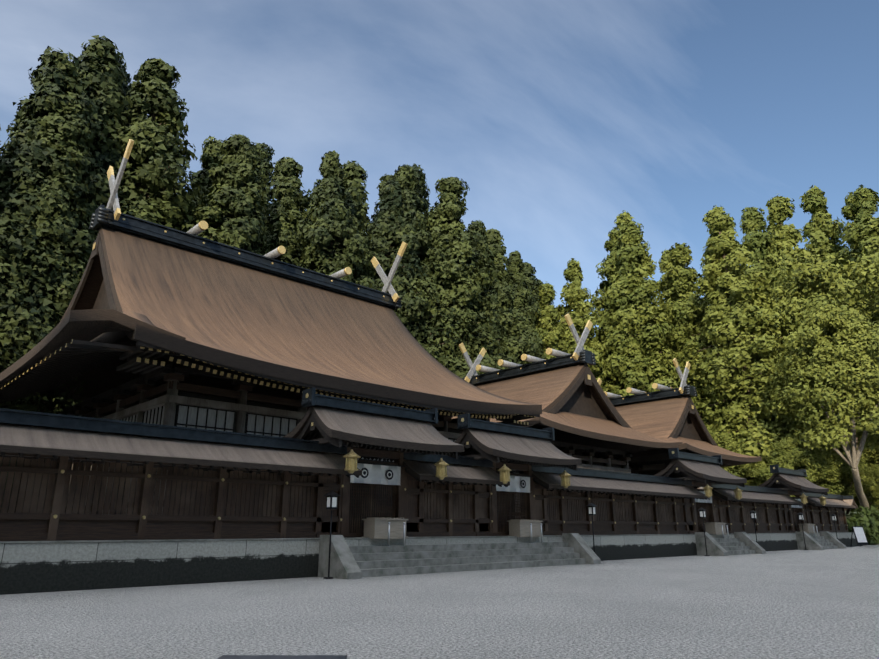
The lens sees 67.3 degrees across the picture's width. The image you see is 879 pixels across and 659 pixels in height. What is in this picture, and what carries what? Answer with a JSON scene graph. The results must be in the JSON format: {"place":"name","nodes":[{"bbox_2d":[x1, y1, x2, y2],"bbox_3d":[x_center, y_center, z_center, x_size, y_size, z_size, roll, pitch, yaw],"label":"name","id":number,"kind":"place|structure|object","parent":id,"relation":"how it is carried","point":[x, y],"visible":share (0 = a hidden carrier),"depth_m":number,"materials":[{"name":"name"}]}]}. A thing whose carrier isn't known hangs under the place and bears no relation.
{"place":"outdoors","nodes":[
{"label":"outdoors","id":0,"kind":"place"},
{"bbox_2d":[0,544,878,658],"bbox_3d":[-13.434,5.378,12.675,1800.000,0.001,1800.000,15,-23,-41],"label":"ground","id":1,"kind":"structure","parent":0,"point":[804,604],"depth_m":11.95,"materials":[{"name":"grey gravel"}]},
{"bbox_2d":[0,346,41,411],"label":"cedar","id":2,"kind":"object","parent":1,"relation":"on","point":[4,363],"visible":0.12,"depth_m":40.66,"materials":[{"name":"green plant"}]},
{"bbox_2d":[0,91,95,413],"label":"cedar","id":3,"kind":"object","parent":1,"relation":"on","point":[82,111],"visible":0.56,"depth_m":45.17,"materials":[{"name":"green plant"}]},
{"bbox_2d":[0,46,97,403],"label":"cedar","id":4,"kind":"object","parent":1,"relation":"on","point":[54,75],"visible":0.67,"depth_m":46.67,"materials":[{"name":"green plant"}]},
{"bbox_2d":[51,58,204,409],"bbox_3d":[-24.086,-4.306,54.532,13.436,40.917,16.965,-2,-17,6],"label":"cedar","id":5,"kind":"object","parent":1,"relation":"on","point":[153,173],"visible":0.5,"depth_m":55.03,"materials":[{"name":"green plant"}]},
{"bbox_2d":[177,134,266,254],"bbox_3d":[-19.538,-1.105,55.800,11.606,35.480,14.681,-14,-22,39],"label":"cedar","id":6,"kind":"object","parent":1,"relation":"on","point":[215,207],"visible":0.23,"depth_m":57.17,"materials":[{"name":"green plant"}]},
{"bbox_2d":[215,141,269,255],"bbox_3d":[-18.214,-0.739,56.397,13.257,35.125,13.563,-5,-18,16],"label":"cedar","id":7,"kind":"object","parent":1,"relation":"on","point":[246,173],"visible":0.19,"depth_m":58.61,"materials":[{"name":"green plant"}]},
{"bbox_2d":[217,655,346,658],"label":"paving stone","id":8,"kind":"object","parent":1,"relation":"on","point":[283,657],"visible":1,"depth_m":7.72,"materials":[{"name":"grey stone"}]},
{"bbox_2d":[260,182,310,269],"bbox_3d":[-14.926,1.392,62.276,13.072,34.442,11.554,-2,-17,7],"label":"cedar","id":9,"kind":"object","parent":1,"relation":"on","point":[282,217],"visible":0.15,"depth_m":64.75,"materials":[{"name":"green plant"}]},
{"bbox_2d":[323,491,340,578],"bbox_3d":[-3.455,6.482,20.932,0.400,2.660,0.400,15,-23,-41],"label":"path lamp","id":10,"kind":"object","parent":1,"relation":"on","point":[332,500],"visible":1,"depth_m":21.08,"materials":[{"name":"black metal"}]},
{"bbox_2d":[292,150,379,289],"bbox_3d":[-10.513,-0.011,61.574,13.887,36.708,13.014,0,-15,-7],"label":"cedar","id":11,"kind":"object","parent":1,"relation":"on","point":[329,230],"visible":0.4,"depth_m":62.16,"materials":[{"name":"green plant"}]},
{"bbox_2d":[333,187,376,287],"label":"cedar","id":12,"kind":"object","parent":1,"relation":"on","point":[353,195],"visible":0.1,"depth_m":69.27,"materials":[{"name":"green plant"}]},
{"bbox_2d":[365,174,462,366],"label":"cedar","id":13,"kind":"object","parent":1,"relation":"on","point":[388,203],"visible":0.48,"depth_m":71.23,"materials":[{"name":"green plant"}]},
{"bbox_2d":[412,170,431,260],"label":"cedar","id":14,"kind":"object","parent":1,"relation":"on","point":[419,183],"depth_m":81.86,"materials":[{"name":"green plant"}]},
{"bbox_2d":[377,164,472,362],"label":"cedar","id":15,"kind":"object","parent":1,"relation":"on","point":[420,238],"visible":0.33,"depth_m":70.95,"materials":[{"name":"green plant"}]},
{"bbox_2d":[0,532,862,594],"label":"stone terrace","id":16,"kind":"structure","parent":1,"relation":"on","point":[40,566],"depth_m":18.90,"materials":[{"name":"stone"}]},
{"bbox_2d":[0,139,541,517],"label":"shrine building","id":17,"kind":"structure","parent":16,"relation":"on","point":[159,324],"depth_m":34.72,"materials":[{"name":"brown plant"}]},
{"bbox_2d":[284,388,463,537],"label":"gate","id":18,"kind":"structure","parent":16,"relation":"on","point":[365,430],"depth_m":24.37,"materials":[{"name":"brown wood"}]},
{"bbox_2d":[362,517,407,545],"bbox_3d":[-1.861,7.224,23.583,1.550,0.972,0.960,15,-23,-41],"label":"offering box","id":19,"kind":"object","parent":16,"relation":"on","point":[389,528],"visible":1,"depth_m":23.34,"materials":[{"name":"beige wood"}]},
{"bbox_2d":[0,452,847,540],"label":"wooden fence","id":20,"kind":"object","parent":16,"relation":"on","point":[447,513],"visible":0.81,"depth_m":20.68,"materials":[{"name":"brown wood"}]},
{"bbox_2d":[0,408,857,508],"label":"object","id":21,"kind":"structure","parent":20,"relation":"on","point":[38,434],"depth_m":21.05,"materials":[{"name":"brown plant"}]},
{"bbox_2d":[455,413,581,535],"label":"gate","id":22,"kind":"structure","parent":16,"relation":"on","point":[505,449],"depth_m":29.45,"materials":[{"name":"brown wood"}]},
{"bbox_2d":[507,519,542,542],"bbox_3d":[3.835,8.785,28.754,1.550,0.972,0.960,15,-23,-41],"label":"offering box","id":23,"kind":"object","parent":16,"relation":"on","point":[524,528],"visible":0.98,"depth_m":28.48,"materials":[{"name":"beige wood"}]},
{"bbox_2d":[452,314,682,530],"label":"shrine building","id":24,"kind":"structure","parent":16,"relation":"on","point":[583,417],"depth_m":50.94,"materials":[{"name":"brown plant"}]},
{"bbox_2d":[597,358,761,528],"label":"shrine building","id":25,"kind":"structure","parent":16,"relation":"on","point":[668,413],"depth_m":60.96,"materials":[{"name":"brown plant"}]},
{"bbox_2d":[653,448,746,533],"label":"gate","id":26,"kind":"structure","parent":16,"relation":"on","point":[704,471],"depth_m":41.33,"materials":[{"name":"brown wood"}]},
{"bbox_2d":[704,522,728,538],"bbox_3d":[17.258,12.464,40.941,1.550,0.972,0.960,15,-23,-41],"label":"offering box","id":27,"kind":"object","parent":16,"relation":"on","point":[716,528],"visible":0.92,"depth_m":40.65,"materials":[{"name":"beige wood"}]},
{"bbox_2d":[758,465,828,532],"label":"gate","id":28,"kind":"structure","parent":16,"relation":"on","point":[793,482],"depth_m":51.71,"materials":[{"name":"brown wood"}]},
{"bbox_2d":[798,524,818,536],"bbox_3d":[28.795,15.627,51.415,1.550,0.972,0.960,15,-23,-41],"label":"offering box","id":29,"kind":"object","parent":16,"relation":"on","point":[808,528],"visible":0.96,"depth_m":51.10,"materials":[{"name":"beige wood"}]},
{"bbox_2d":[318,533,600,578],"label":"wide stairs","id":30,"kind":"structure","parent":1,"relation":"on","point":[352,562],"depth_m":24.12,"materials":[{"name":"stone"}]},
{"bbox_2d":[529,298,546,346],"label":"cedar","id":31,"kind":"object","parent":1,"relation":"on","point":[535,303],"depth_m":88.30,"materials":[{"name":"green plant"}]},
{"bbox_2d":[535,281,573,358],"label":"tree","id":32,"kind":"object","parent":1,"relation":"on","point":[550,333],"visible":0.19,"depth_m":85.64,"materials":[{"name":"green plant"}]},
{"bbox_2d":[553,258,621,392],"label":"tree","id":33,"kind":"object","parent":1,"relation":"on","point":[574,295],"visible":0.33,"depth_m":88.55,"materials":[{"name":"green plant"}]},
{"bbox_2d":[586,503,596,552],"bbox_3d":[7.143,9.427,30.686,0.400,2.660,0.400,15,-23,-41],"label":"path lamp","id":34,"kind":"object","parent":1,"relation":"on","point":[591,509],"visible":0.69,"depth_m":30.85,"materials":[{"name":"black metal"}]},
{"bbox_2d":[587,227,670,395],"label":"tree","id":35,"kind":"object","parent":1,"relation":"on","point":[610,269],"visible":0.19,"depth_m":92.45,"materials":[{"name":"green plant"}]},
{"bbox_2d":[606,210,657,354],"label":"tree","id":36,"kind":"object","parent":1,"relation":"on","point":[624,217],"depth_m":103.00,"materials":[{"name":"green plant"}]},
{"bbox_2d":[597,221,723,467],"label":"tree","id":37,"kind":"object","parent":1,"relation":"on","point":[653,330],"visible":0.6,"depth_m":86.37,"materials":[{"name":"green plant"}]},
{"bbox_2d":[657,250,672,304],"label":"tree","id":38,"kind":"object","parent":1,"relation":"on","point":[665,263],"visible":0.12,"depth_m":106.39,"materials":[{"name":"green plant"}]},
{"bbox_2d":[603,299,752,420],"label":"broadleaf","id":39,"kind":"object","parent":1,"relation":"on","point":[701,343],"depth_m":86.08,"materials":[{"name":"green plant"}]},
{"bbox_2d":[662,243,734,437],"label":"tree","id":40,"kind":"object","parent":1,"relation":"on","point":[685,308],"visible":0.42,"depth_m":87.41,"materials":[{"name":"green plant"}]},
{"bbox_2d":[698,508,709,555],"bbox_3d":[15.193,11.594,37.862,0.400,2.660,0.400,15,-23,-41],"label":"path lamp","id":41,"kind":"object","parent":1,"relation":"on","point":[702,513],"visible":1,"depth_m":38.00,"materials":[{"name":"black metal"}]},
{"bbox_2d":[697,227,741,303],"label":"tree","id":42,"kind":"object","parent":1,"relation":"on","point":[703,275],"depth_m":115.30,"materials":[{"name":"green plant"}]},
{"bbox_2d":[700,218,748,344],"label":"tree","id":43,"kind":"object","parent":1,"relation":"on","point":[734,233],"visible":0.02,"depth_m":103.02,"materials":[{"name":"green plant"}]},
{"bbox_2d":[695,532,765,555],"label":"stairs","id":44,"kind":"structure","parent":1,"relation":"on","point":[740,543],"depth_m":39.82,"materials":[{"name":"stone"}]},
{"bbox_2d":[707,427,757,485],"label":"understorey","id":45,"kind":"object","parent":1,"relation":"on","point":[739,470],"visible":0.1,"depth_m":73.72,"materials":[{"name":"green plant"}]},
{"bbox_2d":[724,434,770,485],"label":"understorey","id":46,"kind":"object","parent":1,"relation":"on","point":[744,446],"depth_m":74.34,"materials":[{"name":"green plant"}]},
{"bbox_2d":[750,510,756,541],"bbox_3d":[20.494,13.086,42.807,0.400,2.660,0.400,15,-23,-41],"label":"path lamp","id":47,"kind":"object","parent":1,"relation":"on","point":[753,514],"visible":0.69,"depth_m":42.98,"materials":[{"name":"black metal"}]},
{"bbox_2d":[677,205,845,485],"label":"tree","id":48,"kind":"object","parent":1,"relation":"on","point":[732,317],"visible":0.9,"depth_m":78.48,"materials":[{"name":"green plant"}]},
{"bbox_2d":[766,194,805,278],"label":"tree","id":49,"kind":"object","parent":1,"relation":"on","point":[780,210],"visible":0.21,"depth_m":122.01,"materials":[{"name":"green plant"}]},
{"bbox_2d":[748,436,843,496],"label":"understorey","id":50,"kind":"object","parent":1,"relation":"on","point":[787,455],"visible":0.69,"depth_m":66.15,"materials":[{"name":"green plant"}]},
{"bbox_2d":[798,512,807,549],"bbox_3d":[26.661,14.777,48.406,0.400,2.660,0.400,15,-23,-41],"label":"path lamp","id":51,"kind":"object","parent":1,"relation":"on","point":[800,516],"visible":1,"depth_m":48.56,"materials":[{"name":"black metal"}]},
{"bbox_2d":[739,207,876,482],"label":"tree","id":52,"kind":"object","parent":1,"relation":"on","point":[759,241],"visible":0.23,"depth_m":94.94,"materials":[{"name":"green plant"}]},
{"bbox_2d":[757,245,878,504],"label":"broadleaf","id":53,"kind":"object","parent":1,"relation":"on","point":[854,285],"visible":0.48,"depth_m":78.70,"materials":[{"name":"green plant"}]},
{"bbox_2d":[795,531,846,549],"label":"stairs","id":54,"kind":"structure","parent":1,"relation":"on","point":[825,540],"depth_m":50.09,"materials":[{"name":"stone"}]},
{"bbox_2d":[764,297,878,510],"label":"tree","id":55,"kind":"object","parent":1,"relation":"on","point":[840,362],"visible":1,"depth_m":64.47,"materials":[{"name":"green plant"}]},
{"bbox_2d":[830,514,837,538],"bbox_3d":[31.958,16.229,53.215,0.400,2.660,0.400,15,-23,-41],"label":"path lamp","id":56,"kind":"object","parent":1,"relation":"on","point":[833,516],"visible":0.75,"depth_m":53.38,"materials":[{"name":"black metal"}]},
{"bbox_2d":[796,185,873,506],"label":"tree","id":57,"kind":"object","parent":1,"relation":"on","point":[822,230],"visible":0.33,"depth_m":100.71,"materials":[{"name":"green plant"}]},
{"bbox_2d":[810,441,874,510],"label":"understorey","id":58,"kind":"object","parent":1,"relation":"on","point":[845,470],"visible":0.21,"depth_m":74.55,"materials":[{"name":"green plant"}]},
{"bbox_2d":[837,478,859,513],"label":"understorey","id":59,"kind":"object","parent":1,"relation":"on","point":[847,511],"visible":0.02,"depth_m":82.36,"materials":[{"name":"green plant"}]},
{"bbox_2d":[841,192,859,255],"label":"tree","id":60,"kind":"object","parent":1,"relation":"on","point":[849,215],"visible":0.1,"depth_m":111.22,"materials":[{"name":"green plant"}]},
{"bbox_2d":[835,184,878,452],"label":"tree","id":61,"kind":"object","parent":1,"relation":"on","point":[863,230],"visible":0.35,"depth_m":91.03,"materials":[{"name":"green plant"}]},
{"bbox_2d":[851,526,868,546],"bbox_3d":[35.600,17.640,56.171,1.000,1.711,0.955,2,-17,-8],"label":"notice board","id":62,"kind":"object","parent":1,"relation":"on","point":[860,535],"visible":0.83,"depth_m":55.91,"materials":[{"name":"white metal"}]},
{"bbox_2d":[846,505,878,544],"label":"hedge","id":63,"kind":"object","parent":1,"relation":"on","point":[867,518],"visible":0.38,"depth_m":63.30,"materials":[{"name":"green plant"}]},
{"bbox_2d":[852,473,878,510],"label":"understorey","id":64,"kind":"object","parent":1,"relation":"on","point":[865,487],"visible":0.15,"depth_m":74.64,"materials":[{"name":"green plant"}]},
{"bbox_2d":[858,441,878,504],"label":"understorey","id":65,"kind":"object","parent":1,"relation":"on","point":[868,452],"visible":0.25,"depth_m":78.99,"materials":[{"name":"green plant"}]},
{"bbox_2d":[866,464,878,509],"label":"understorey","id":66,"kind":"object","parent":1,"relation":"on","point":[874,490],"visible":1,"depth_m":69.51,"materials":[{"name":"green plant"}]},
{"bbox_2d":[0,461,878,513],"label":"forest hill","id":67,"kind":"structure","parent":0,"point":[16,464],"depth_m":56.21,"materials":[{"name":"green plant"}]},
{"bbox_2d":[0,103,25,155],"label":"cedar","id":68,"kind":"object","parent":67,"relation":"on","point":[2,148],"depth_m":62.37,"materials":[{"name":"green plant"}]},
{"bbox_2d":[0,35,135,512],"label":"cedar","id":69,"kind":"object","parent":67,"relation":"on","point":[101,62],"visible":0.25,"depth_m":53.57,"materials":[{"name":"green plant"}]},
{"bbox_2d":[7,61,131,512],"bbox_3d":[-31.365,-4.709,56.415,17.593,42.944,17.906,4,-17,-13],"label":"cedar","id":70,"kind":"object","parent":67,"relation":"on","point":[125,87],"visible":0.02,"depth_m":61.04,"materials":[{"name":"green plant"}]},
{"bbox_2d":[122,82,136,126],"bbox_3d":[-30.078,-4.268,58.967,15.142,42.568,14.147,-1,-17,6],"label":"cedar","id":71,"kind":"object","parent":67,"relation":"on","point":[129,111],"visible":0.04,"depth_m":63.55,"materials":[{"name":"green plant"}]},
{"bbox_2d":[183,136,223,231],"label":"cedar","id":72,"kind":"object","parent":67,"relation":"on","point":[211,154],"visible":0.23,"depth_m":67.27,"materials":[{"name":"green plant"}]},
{"bbox_2d":[256,147,270,233],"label":"cedar","id":73,"kind":"object","parent":67,"relation":"on","point":[263,177],"visible":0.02,"depth_m":69.61,"materials":[{"name":"green plant"}]},
{"bbox_2d":[253,142,274,212],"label":"cedar","id":74,"kind":"object","parent":67,"relation":"on","point":[267,151],"visible":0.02,"depth_m":87.48,"materials":[{"name":"green plant"}]},
{"bbox_2d":[263,157,313,267],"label":"cedar","id":75,"kind":"object","parent":67,"relation":"on","point":[288,169],"visible":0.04,"depth_m":72.07,"materials":[{"name":"green plant"}]},
{"bbox_2d":[305,179,321,246],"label":"cedar","id":76,"kind":"object","parent":67,"relation":"on","point":[313,194],"depth_m":76.78,"materials":[{"name":"green plant"}]},
{"bbox_2d":[341,160,369,235],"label":"cedar","id":77,"kind":"object","parent":67,"relation":"on","point":[356,176],"visible":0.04,"depth_m":80.36,"materials":[{"name":"green plant"}]},
{"bbox_2d":[409,163,445,286],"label":"cedar","id":78,"kind":"object","parent":67,"relation":"on","point":[424,192],"visible":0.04,"depth_m":87.36,"materials":[{"name":"green plant"}]},
{"bbox_2d":[417,177,504,377],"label":"cedar","id":79,"kind":"object","parent":67,"relation":"on","point":[460,275],"visible":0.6,"depth_m":72.89,"materials":[{"name":"green plant"}]},
{"bbox_2d":[468,220,483,227],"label":"tree","id":80,"kind":"object","parent":67,"relation":"on","point":[472,221],"depth_m":97.98,"materials":[{"name":"green plant"}]},
{"bbox_2d":[466,221,529,373],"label":"cedar","id":81,"kind":"object","parent":67,"relation":"on","point":[481,252],"visible":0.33,"depth_m":76.25,"materials":[{"name":"green plant"}]},
{"bbox_2d":[480,228,546,364],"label":"cedar","id":82,"kind":"object","parent":67,"relation":"on","point":[516,325],"visible":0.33,"depth_m":78.37,"materials":[{"name":"green plant"}]},
{"bbox_2d":[506,250,546,358],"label":"cedar","id":83,"kind":"object","parent":67,"relation":"on","point":[522,302],"visible":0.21,"depth_m":86.39,"materials":[{"name":"green plant"}]},
{"bbox_2d":[522,262,540,301],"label":"cedar","id":84,"kind":"object","parent":67,"relation":"on","point":[528,271],"visible":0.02,"depth_m":100.08,"materials":[{"name":"green plant"}]},
{"bbox_2d":[536,279,554,323],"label":"cedar","id":85,"kind":"object","parent":67,"relation":"on","point":[541,284],"depth_m":105.25,"materials":[{"name":"green plant"}]},
{"bbox_2d":[0,0,878,333],"label":"sky","id":86,"kind":"structure","parent":0,"point":[558,118],"materials":[{"name":"blue"}]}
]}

